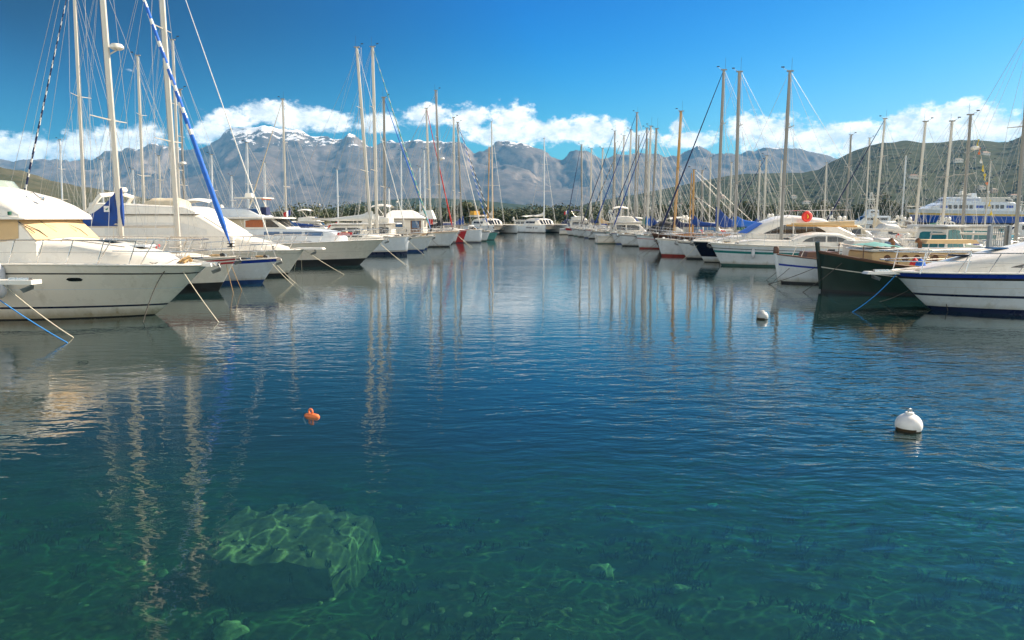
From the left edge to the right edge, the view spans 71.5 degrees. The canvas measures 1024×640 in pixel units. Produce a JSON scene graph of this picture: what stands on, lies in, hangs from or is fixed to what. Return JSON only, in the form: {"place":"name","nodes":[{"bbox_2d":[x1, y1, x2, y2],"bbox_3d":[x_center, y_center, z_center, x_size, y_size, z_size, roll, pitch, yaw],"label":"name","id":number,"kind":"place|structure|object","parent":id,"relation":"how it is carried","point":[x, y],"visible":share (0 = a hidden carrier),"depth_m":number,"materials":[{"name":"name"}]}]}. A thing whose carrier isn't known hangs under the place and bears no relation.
{"place":"outdoors","nodes":[
{"label":"outdoors","id":0,"kind":"place"},
{"bbox_2d":[0,167,149,209],"bbox_3d":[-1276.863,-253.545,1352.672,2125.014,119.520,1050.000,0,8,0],"label":"rocky hill","id":1,"kind":"structure","parent":0,"point":[35,182],"depth_m":1169.76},
{"bbox_2d":[0,125,836,213],"bbox_3d":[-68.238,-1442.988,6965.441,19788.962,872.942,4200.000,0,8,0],"label":"mountain range","id":2,"kind":"structure","parent":0,"point":[519,164],"depth_m":6147.54,"materials":[{"name":"stone"}]},
{"bbox_2d":[328,198,551,214],"bbox_3d":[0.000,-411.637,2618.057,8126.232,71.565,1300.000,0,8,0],"label":"foothill","id":3,"kind":"structure","parent":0,"point":[477,202],"depth_m":2436.00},
{"bbox_2d":[0,281,1023,639],"bbox_3d":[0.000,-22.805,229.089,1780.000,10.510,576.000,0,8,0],"label":"sea bed","id":4,"kind":"object","parent":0,"point":[450,415],"visible":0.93,"depth_m":22.88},
{"bbox_2d":[212,620,249,639],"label":"stone","id":5,"kind":"object","parent":4,"relation":"on","point":[230,630],"visible":0.99,"depth_m":9.26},
{"bbox_2d":[185,501,381,603],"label":"sunken block","id":6,"kind":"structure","parent":4,"relation":"on","point":[247,555],"depth_m":10.66,"materials":[{"name":"concrete"}]},
{"bbox_2d":[0,505,1023,639],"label":"sea grass","id":7,"kind":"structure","parent":4,"relation":"on","point":[835,617],"depth_m":10.95,"materials":[{"name":"plant"}]},
{"bbox_2d":[0,498,1023,639],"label":"pebbles","id":8,"kind":"object","parent":4,"relation":"on","point":[603,606],"visible":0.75,"depth_m":11.96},
{"bbox_2d":[586,563,614,580],"bbox_3d":[1.434,4.039,11.437,0.437,0.286,0.370,2,9,15],"label":"stone","id":9,"kind":"object","parent":4,"relation":"on","point":[594,569],"visible":0.84,"depth_m":11.31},
{"bbox_2d":[669,584,688,593],"bbox_3d":[2.521,4.085,10.751,0.263,0.162,0.246,4,9,28],"label":"stone","id":10,"kind":"object","parent":4,"relation":"on","point":[678,588],"visible":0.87,"depth_m":10.70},
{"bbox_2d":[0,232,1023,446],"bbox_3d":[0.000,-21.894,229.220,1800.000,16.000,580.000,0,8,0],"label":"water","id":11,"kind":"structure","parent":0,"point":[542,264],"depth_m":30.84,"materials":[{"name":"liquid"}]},
{"bbox_2d":[0,277,41,292],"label":"motor boat","id":12,"kind":"object","parent":11,"relation":"on","point":[30,281],"visible":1,"depth_m":16.89,"materials":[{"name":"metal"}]},
{"bbox_2d":[3,285,73,337],"bbox_3d":[-11.583,-0.204,17.420,1.368,1.458,0.022,-7,11,-40],"label":"mooring rope","id":13,"kind":"object","parent":12,"relation":"attached to","point":[37,312],"visible":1,"depth_m":17.39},
{"bbox_2d":[45,137,82,207],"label":"sailing boat","id":14,"kind":"object","parent":11,"relation":"on","point":[61,170],"visible":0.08,"depth_m":88.23,"materials":[{"name":"white plastic"}]},
{"bbox_2d":[24,0,138,211],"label":"sailing boat","id":15,"kind":"object","parent":11,"relation":"on","point":[80,105],"visible":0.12,"depth_m":44.51,"materials":[{"name":"white metal"}]},
{"bbox_2d":[82,157,130,205],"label":"sailing boat","id":16,"kind":"object","parent":11,"relation":"on","point":[102,184],"visible":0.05,"depth_m":82.48,"materials":[{"name":"plastic"}]},
{"bbox_2d":[0,187,220,331],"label":"motor yacht","id":17,"kind":"object","parent":11,"relation":"on","point":[70,258],"visible":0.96,"depth_m":21.09,"materials":[{"name":"white plastic"}]},
{"bbox_2d":[0,264,6,298],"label":"fender","id":18,"kind":"object","parent":17,"relation":"hanging from","point":[3,291],"visible":0.91,"depth_m":20.31,"materials":[{"name":"white plastic"}]},
{"bbox_2d":[10,0,241,303],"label":"sailing boat","id":19,"kind":"object","parent":11,"relation":"on","point":[109,212],"visible":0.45,"depth_m":28.73,"materials":[{"name":"plastic"}]},
{"bbox_2d":[102,52,195,204],"bbox_3d":[-28.367,-12.751,54.745,10.102,16.735,3.246,0,8,-1],"label":"sailing boat","id":20,"kind":"object","parent":11,"relation":"on","point":[137,58],"visible":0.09,"depth_m":54.48,"materials":[{"name":"white plastic"}]},
{"bbox_2d":[148,153,193,204],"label":"sailing boat","id":21,"kind":"object","parent":11,"relation":"on","point":[159,167],"visible":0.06,"depth_m":86.39,"materials":[{"name":"plastic"}]},
{"bbox_2d":[131,78,223,206],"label":"sailing boat","id":22,"kind":"object","parent":11,"relation":"on","point":[182,156],"visible":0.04,"depth_m":62.54,"materials":[{"name":"plastic"}]},
{"bbox_2d":[129,36,227,205],"bbox_3d":[-27.146,-13.622,56.643,10.602,17.919,3.404,0,8,1],"label":"sailing boat","id":23,"kind":"object","parent":11,"relation":"on","point":[174,102],"visible":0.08,"depth_m":56.42,"materials":[{"name":"white plastic"}]},
{"bbox_2d":[85,0,281,283],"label":"sailing boat","id":24,"kind":"object","parent":11,"relation":"on","point":[251,270],"visible":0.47,"depth_m":32.28,"materials":[{"name":"white plastic"}]},
{"bbox_2d":[86,187,325,275],"bbox_3d":[-16.473,-4.355,37.116,13.600,5.140,4.232,1,8,4],"label":"motor yacht","id":25,"kind":"object","parent":11,"relation":"on","point":[208,222],"visible":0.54,"depth_m":35.82,"materials":[{"name":"white plastic"}]},
{"bbox_2d":[188,194,223,208],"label":"motor boat","id":26,"kind":"object","parent":11,"relation":"on","point":[196,200],"visible":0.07,"depth_m":49.10,"materials":[{"name":"white plastic"}]},
{"bbox_2d":[192,154,238,207],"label":"sailing boat","id":27,"kind":"object","parent":11,"relation":"on","point":[212,171],"visible":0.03,"depth_m":74.61,"materials":[{"name":"white plastic"}]},
{"bbox_2d":[223,135,297,224],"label":"sailing boat","id":28,"kind":"object","parent":11,"relation":"on","point":[247,168],"visible":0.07,"depth_m":72.55,"materials":[{"name":"white plastic"}]},
{"bbox_2d":[260,160,298,221],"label":"sailing boat","id":29,"kind":"object","parent":11,"relation":"on","point":[264,173],"visible":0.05,"depth_m":102.20,"materials":[{"name":"white plastic"}]},
{"bbox_2d":[249,96,328,227],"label":"sailing boat","id":30,"kind":"object","parent":11,"relation":"on","point":[301,225],"visible":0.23,"depth_m":74.48,"materials":[{"name":"plastic"}]},
{"bbox_2d":[221,193,388,265],"bbox_3d":[-14.520,-5.613,45.963,13.330,5.110,4.333,1,8,4],"label":"motor yacht","id":31,"kind":"object","parent":11,"relation":"on","point":[341,248],"visible":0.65,"depth_m":44.75,"materials":[{"name":"white plastic"}]},
{"bbox_2d":[303,408,319,423],"bbox_3d":[-3.064,1.477,10.836,0.322,0.276,0.104,4,9,25],"label":"pickup buoy","id":32,"kind":"object","parent":11,"relation":"on","point":[311,416],"visible":1,"depth_m":10.80,"materials":[{"name":"plastic"}]},
{"bbox_2d":[296,204,327,228],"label":"motor boat","id":33,"kind":"object","parent":11,"relation":"on","point":[306,220],"visible":0.23,"depth_m":107.81,"materials":[{"name":"white plastic"}]},
{"bbox_2d":[286,36,411,254],"bbox_3d":[-13.961,-13.544,57.031,11.702,17.654,3.752,1,8,4],"label":"sailing boat","id":34,"kind":"object","parent":11,"relation":"on","point":[397,244],"visible":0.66,"depth_m":57.08,"materials":[{"name":"plastic"}]},
{"bbox_2d":[327,202,372,233],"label":"motor boat","id":35,"kind":"object","parent":11,"relation":"on","point":[342,226],"visible":0.16,"depth_m":62.65,"materials":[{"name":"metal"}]},
{"bbox_2d":[313,39,434,251],"bbox_3d":[-12.613,-14.932,62.336,11.702,18.889,3.752,1,8,4],"label":"sailing boat","id":36,"kind":"object","parent":11,"relation":"on","point":[420,242],"visible":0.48,"depth_m":62.46,"materials":[{"name":"white plastic"}]},
{"bbox_2d":[327,94,435,248],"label":"sailing boat","id":37,"kind":"object","parent":11,"relation":"on","point":[384,166],"visible":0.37,"depth_m":67.29,"materials":[{"name":"white plastic"}]},
{"bbox_2d":[361,196,401,233],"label":"motor boat","id":38,"kind":"object","parent":11,"relation":"on","point":[388,221],"visible":0.13,"depth_m":68.15,"materials":[{"name":"white plastic"}]},
{"bbox_2d":[378,89,447,232],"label":"sailing boat","id":39,"kind":"object","parent":11,"relation":"on","point":[437,224],"visible":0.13,"depth_m":77.08,"materials":[{"name":"plastic"}]},
{"bbox_2d":[381,107,452,243],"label":"sailing boat","id":40,"kind":"object","parent":11,"relation":"on","point":[428,173],"visible":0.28,"depth_m":80.63,"materials":[{"name":"plastic"}]},
{"bbox_2d":[386,210,459,246],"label":"pilot house boat","id":41,"kind":"object","parent":11,"relation":"on","point":[444,239],"visible":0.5,"depth_m":72.58,"materials":[{"name":"white plastic"}]},
{"bbox_2d":[411,115,483,242],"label":"sailing boat","id":42,"kind":"object","parent":11,"relation":"on","point":[471,236],"visible":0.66,"depth_m":85.23,"materials":[{"name":"white plastic"}]},
{"bbox_2d":[421,120,494,240],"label":"sailing boat","id":43,"kind":"object","parent":11,"relation":"on","point":[485,233],"visible":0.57,"depth_m":90.31,"materials":[{"name":"plastic"}]},
{"bbox_2d":[464,222,498,239],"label":"motor boat","id":44,"kind":"object","parent":11,"relation":"on","point":[492,236],"visible":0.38,"depth_m":95.92,"materials":[{"name":"teal plastic"}]},
{"bbox_2d":[463,117,517,233],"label":"catamaran","id":45,"kind":"object","parent":11,"relation":"on","point":[499,226],"visible":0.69,"depth_m":137.05,"materials":[{"name":"white plastic"}]},
{"bbox_2d":[517,138,567,232],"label":"catamaran","id":46,"kind":"object","parent":11,"relation":"on","point":[538,225],"visible":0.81,"depth_m":143.16,"materials":[{"name":"white plastic"}]},
{"bbox_2d":[559,210,591,234],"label":"motor boat","id":47,"kind":"object","parent":11,"relation":"on","point":[562,231],"visible":0.38,"depth_m":125.94,"materials":[{"name":"white plastic"}]},
{"bbox_2d":[564,144,606,235],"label":"sailing boat","id":48,"kind":"object","parent":11,"relation":"on","point":[569,230],"visible":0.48,"depth_m":119.48,"materials":[{"name":"white metal"}]},
{"bbox_2d":[572,147,626,236],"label":"sailing boat","id":49,"kind":"object","parent":11,"relation":"on","point":[579,232],"visible":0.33,"depth_m":110.32,"materials":[{"name":"white metal"}]},
{"bbox_2d":[570,148,631,235],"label":"sailing boat","id":50,"kind":"object","parent":11,"relation":"on","point":[591,218],"visible":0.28,"depth_m":114.97,"materials":[{"name":"metal"}]},
{"bbox_2d":[578,129,642,237],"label":"sailing boat","id":51,"kind":"object","parent":11,"relation":"on","point":[584,233],"visible":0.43,"depth_m":104.99,"materials":[{"name":"white metal"}]},
{"bbox_2d":[595,200,644,243],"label":"motor boat","id":52,"kind":"object","parent":11,"relation":"on","point":[620,222],"visible":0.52,"depth_m":82.23,"materials":[{"name":"white plastic"}]},
{"bbox_2d":[583,135,658,238],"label":"sailing boat","id":53,"kind":"object","parent":11,"relation":"on","point":[588,231],"visible":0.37,"depth_m":100.47,"materials":[{"name":"white metal"}]},
{"bbox_2d":[590,110,664,234],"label":"sailing boat","id":54,"kind":"object","parent":11,"relation":"on","point":[595,232],"visible":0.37,"depth_m":91.06,"materials":[{"name":"plastic"}]},
{"bbox_2d":[591,129,664,235],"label":"sailing boat","id":55,"kind":"object","parent":11,"relation":"on","point":[630,165],"visible":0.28,"depth_m":96.08,"materials":[{"name":"white metal"}]},
{"bbox_2d":[604,127,688,234],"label":"sailing boat","id":56,"kind":"object","parent":11,"relation":"on","point":[645,194],"visible":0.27,"depth_m":85.38,"materials":[{"name":"white metal"}]},
{"bbox_2d":[636,130,659,218],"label":"sailing boat","id":57,"kind":"object","parent":11,"relation":"on","point":[638,175],"visible":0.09,"depth_m":122.64,"materials":[{"name":"plastic"}]},
{"bbox_2d":[609,126,687,243],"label":"sailing boat","id":58,"kind":"object","parent":11,"relation":"on","point":[617,239],"visible":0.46,"depth_m":80.49,"materials":[{"name":"white metal"}]},
{"bbox_2d":[616,126,706,245],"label":"sailing boat","id":59,"kind":"object","parent":11,"relation":"on","point":[626,238],"visible":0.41,"depth_m":74.61,"materials":[{"name":"metal"}]},
{"bbox_2d":[647,210,682,234],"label":"motor boat","id":60,"kind":"object","parent":11,"relation":"on","point":[659,225],"visible":0.12,"depth_m":74.32,"materials":[{"name":"white plastic"}]},
{"bbox_2d":[634,101,739,248],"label":"sailing boat","id":61,"kind":"object","parent":11,"relation":"on","point":[645,241],"visible":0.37,"depth_m":68.82,"materials":[{"name":"white plastic"}]},
{"bbox_2d":[649,166,744,248],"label":"sailing boat","id":62,"kind":"object","parent":11,"relation":"on","point":[695,222],"visible":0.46,"depth_m":64.90,"materials":[{"name":"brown wood"}]},
{"bbox_2d":[672,168,731,229],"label":"sailing boat","id":63,"kind":"object","parent":11,"relation":"on","point":[702,198],"visible":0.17,"depth_m":96.57,"materials":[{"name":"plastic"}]},
{"bbox_2d":[680,215,731,234],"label":"motor boat","id":64,"kind":"object","parent":11,"relation":"on","point":[685,217],"visible":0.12,"depth_m":70.36,"materials":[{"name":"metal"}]},
{"bbox_2d":[654,60,786,256],"bbox_3d":[16.711,-12.057,54.536,11.202,15.422,3.594,0,8,3],"label":"sailing boat","id":65,"kind":"object","parent":11,"relation":"on","point":[668,247],"visible":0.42,"depth_m":54.90,"materials":[{"name":"white plastic"}]},
{"bbox_2d":[698,160,753,231],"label":"sailing boat","id":66,"kind":"object","parent":11,"relation":"on","point":[730,188],"visible":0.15,"depth_m":90.56,"materials":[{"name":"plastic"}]},
{"bbox_2d":[674,57,815,258],"bbox_3d":[17.529,-11.218,51.139,11.202,14.728,3.594,0,8,3],"label":"sailing boat","id":67,"kind":"object","parent":11,"relation":"on","point":[687,248],"visible":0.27,"depth_m":51.40,"materials":[{"name":"plastic"}]},
{"bbox_2d":[726,158,780,229],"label":"sailing boat","id":68,"kind":"object","parent":11,"relation":"on","point":[758,217],"visible":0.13,"depth_m":86.64,"materials":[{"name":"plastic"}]},
{"bbox_2d":[756,309,767,321],"bbox_3d":[7.482,-0.140,21.254,0.344,0.396,0.344,-3,9,-20],"label":"mooring buoy","id":69,"kind":"object","parent":11,"relation":"on","point":[761,315],"visible":1,"depth_m":21.15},
{"bbox_2d":[724,153,801,229],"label":"sailing boat","id":70,"kind":"object","parent":11,"relation":"on","point":[765,180],"visible":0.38,"depth_m":78.72,"materials":[{"name":"metal"}]},
{"bbox_2d":[690,210,902,262],"bbox_3d":[18.643,-5.361,47.851,13.200,4.071,4.333,0,8,3],"label":"motor yacht","id":71,"kind":"object","parent":11,"relation":"on","point":[764,227],"visible":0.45,"depth_m":46.56,"materials":[{"name":"white plastic"}]},
{"bbox_2d":[707,58,897,266],"bbox_3d":[18.173,-9.379,44.015,11.702,13.118,3.830,0,8,3],"label":"motor sailer","id":72,"kind":"object","parent":11,"relation":"on","point":[736,253],"visible":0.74,"depth_m":43.88,"materials":[{"name":"plastic"}]},
{"bbox_2d":[794,162,841,219],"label":"sailing boat","id":73,"kind":"object","parent":11,"relation":"on","point":[825,184],"visible":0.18,"depth_m":104.36,"materials":[{"name":"white metal"}]},
{"bbox_2d":[773,240,878,294],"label":"fishing boat","id":74,"kind":"object","parent":11,"relation":"on","point":[801,262],"visible":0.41,"depth_m":32.48,"materials":[{"name":"white wood"}]},
{"bbox_2d":[812,129,880,231],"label":"sailing boat","id":75,"kind":"object","parent":11,"relation":"on","point":[849,154],"visible":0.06,"depth_m":74.59,"materials":[{"name":"white metal"}]},
{"bbox_2d":[836,138,887,230],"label":"sailing boat","id":76,"kind":"object","parent":11,"relation":"on","point":[866,187],"visible":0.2,"depth_m":90.51,"materials":[{"name":"metal"}]},
{"bbox_2d":[828,214,902,251],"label":"motor boat","id":77,"kind":"object","parent":11,"relation":"on","point":[882,240],"visible":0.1,"depth_m":40.41,"materials":[{"name":"metal"}]},
{"bbox_2d":[834,211,897,238],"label":"motor boat","id":78,"kind":"object","parent":11,"relation":"on","point":[859,231],"visible":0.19,"depth_m":58.81,"materials":[{"name":"white plastic"}]},
{"bbox_2d":[827,113,927,228],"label":"sailing boat","id":79,"kind":"object","parent":11,"relation":"on","point":[875,218],"visible":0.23,"depth_m":64.79,"materials":[{"name":"white plastic"}]},
{"bbox_2d":[855,192,906,228],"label":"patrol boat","id":80,"kind":"object","parent":11,"relation":"on","point":[871,219],"visible":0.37,"depth_m":147.20,"materials":[{"name":"metal"}]},
{"bbox_2d":[870,203,907,237],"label":"motor boat","id":81,"kind":"object","parent":11,"relation":"on","point":[888,226],"visible":0.04,"depth_m":60.65,"materials":[{"name":"white plastic"}]},
{"bbox_2d":[867,151,924,224],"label":"sailing boat","id":82,"kind":"object","parent":11,"relation":"on","point":[903,188],"visible":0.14,"depth_m":96.39,"materials":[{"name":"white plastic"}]},
{"bbox_2d":[815,238,986,303],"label":"wooden boat","id":83,"kind":"object","parent":11,"relation":"on","point":[846,276],"visible":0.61,"depth_m":28.32,"materials":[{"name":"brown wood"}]},
{"bbox_2d":[855,117,960,242],"bbox_3d":[30.247,-9.806,53.145,9.602,11.362,3.087,0,8,0],"label":"sailing boat","id":84,"kind":"object","parent":11,"relation":"on","point":[923,143],"visible":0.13,"depth_m":53.08,"materials":[{"name":"white metal"}]},
{"bbox_2d":[895,408,922,436],"bbox_3d":[5.658,1.457,10.138,0.356,0.410,0.356,-3,9,-20],"label":"mooring buoy","id":85,"kind":"object","parent":11,"relation":"on","point":[908,423],"visible":1,"depth_m":10.03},
{"bbox_2d":[865,117,995,243],"bbox_3d":[29.617,-8.844,49.253,10.102,10.567,3.245,0,8,2],"label":"sailing boat","id":86,"kind":"object","parent":11,"relation":"on","point":[947,176],"visible":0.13,"depth_m":49.11,"materials":[{"name":"metal"}]},
{"bbox_2d":[862,242,1023,327],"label":"motor yacht","id":87,"kind":"object","parent":11,"relation":"on","point":[990,280],"visible":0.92,"depth_m":22.43,"materials":[{"name":"plastic"}]},
{"bbox_2d":[907,186,984,247],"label":"motor boat","id":88,"kind":"object","parent":11,"relation":"on","point":[924,231],"visible":0.23,"depth_m":39.06,"materials":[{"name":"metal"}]},
{"bbox_2d":[873,106,1023,246],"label":"sailing boat","id":89,"kind":"object","parent":11,"relation":"on","point":[966,169],"visible":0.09,"depth_m":44.60,"materials":[{"name":"white metal"}]},
{"bbox_2d":[974,122,994,224],"bbox_3d":[29.360,-9.062,44.181,1.655,6.660,0.157,6,10,36],"label":"flag line","id":90,"kind":"object","parent":89,"relation":"hanging from","point":[986,183],"visible":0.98,"depth_m":44.17,"materials":[{"name":"multicoloured fabric"}]},
{"bbox_2d":[897,38,1023,246],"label":"sailing boat","id":91,"kind":"object","parent":11,"relation":"on","point":[1019,186],"visible":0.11,"depth_m":38.37,"materials":[{"name":"white plastic"}]},
{"bbox_2d":[906,183,1023,224],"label":"ferry","id":92,"kind":"object","parent":11,"relation":"on","point":[1003,205],"visible":0.67,"depth_m":221.52,"materials":[{"name":"metal"}]},
{"bbox_2d":[947,153,1018,234],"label":"sailing boat","id":93,"kind":"object","parent":11,"relation":"on","point":[988,180],"visible":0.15,"depth_m":82.77,"materials":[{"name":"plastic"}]},
{"bbox_2d":[957,195,1023,244],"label":"motor boat","id":94,"kind":"object","parent":11,"relation":"on","point":[973,229],"visible":0.2,"depth_m":46.53,"materials":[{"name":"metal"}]},
{"bbox_2d":[0,0,1023,161],"label":"sky","id":95,"kind":"structure","parent":0,"point":[565,73],"materials":[{"name":"blue"}]},
{"bbox_2d":[293,219,906,223],"bbox_3d":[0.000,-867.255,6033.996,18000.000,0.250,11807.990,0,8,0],"label":"ground","id":96,"kind":"structure","parent":0,"point":[324,222],"depth_m":255.19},
{"bbox_2d":[453,201,479,223],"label":"tree","id":97,"kind":"object","parent":96,"relation":"on","point":[465,210],"visible":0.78,"depth_m":200.29,"materials":[{"name":"green plant"}]},
{"bbox_2d":[81,199,926,222],"bbox_3d":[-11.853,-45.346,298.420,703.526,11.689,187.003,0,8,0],"label":"woodland","id":98,"kind":"object","parent":96,"relation":"on","point":[558,211],"visible":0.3,"depth_m":224.63,"materials":[{"name":"green plant"}]},
{"bbox_2d":[654,204,679,221],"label":"tree","id":99,"kind":"object","parent":96,"relation":"on","point":[665,209],"visible":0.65,"depth_m":314.47,"materials":[{"name":"green plant"}]},
{"bbox_2d":[737,199,761,220],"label":"tree","id":100,"kind":"object","parent":96,"relation":"on","point":[749,212],"visible":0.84,"depth_m":295.47,"materials":[{"name":"green plant"}]},
{"bbox_2d":[809,201,833,217],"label":"tree","id":101,"kind":"object","parent":96,"relation":"on","point":[815,206],"visible":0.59,"depth_m":308.04,"materials":[{"name":"green plant"}]},
{"bbox_2d":[848,204,870,217],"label":"tree","id":102,"kind":"object","parent":96,"relation":"on","point":[856,212],"visible":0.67,"depth_m":306.98,"materials":[{"name":"green plant"}]},
{"bbox_2d":[867,192,898,215],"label":"tree","id":103,"kind":"object","parent":96,"relation":"on","point":[883,206],"visible":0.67,"depth_m":294.72,"materials":[{"name":"green plant"}]},
{"bbox_2d":[886,202,912,221],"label":"tree","id":104,"kind":"object","parent":96,"relation":"on","point":[898,213],"visible":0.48,"depth_m":300.82,"materials":[{"name":"green plant"}]},
{"bbox_2d":[325,222,913,228],"bbox_3d":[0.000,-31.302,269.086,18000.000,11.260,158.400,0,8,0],"label":"quay","id":105,"kind":"structure","parent":0,"point":[459,226],"depth_m":190.12,"materials":[{"name":"concrete"}]},
{"bbox_2d":[548,138,1023,218],"bbox_3d":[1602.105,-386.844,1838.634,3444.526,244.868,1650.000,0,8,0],"label":"scrub covered hill","id":106,"kind":"structure","parent":0,"point":[995,149],"depth_m":1406.24,"materials":[{"name":"plant"}]},
{"bbox_2d":[587,136,1023,206],"bbox_3d":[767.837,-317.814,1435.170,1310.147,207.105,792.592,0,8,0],"label":"scrub","id":107,"kind":"object","parent":106,"relation":"on","point":[1014,190],"visible":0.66,"depth_m":1343.15,"materials":[{"name":"plant"}]},
{"bbox_2d":[986,225,1016,246],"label":"walkway gate","id":108,"kind":"structure","parent":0,"point":[1007,235],"depth_m":34.27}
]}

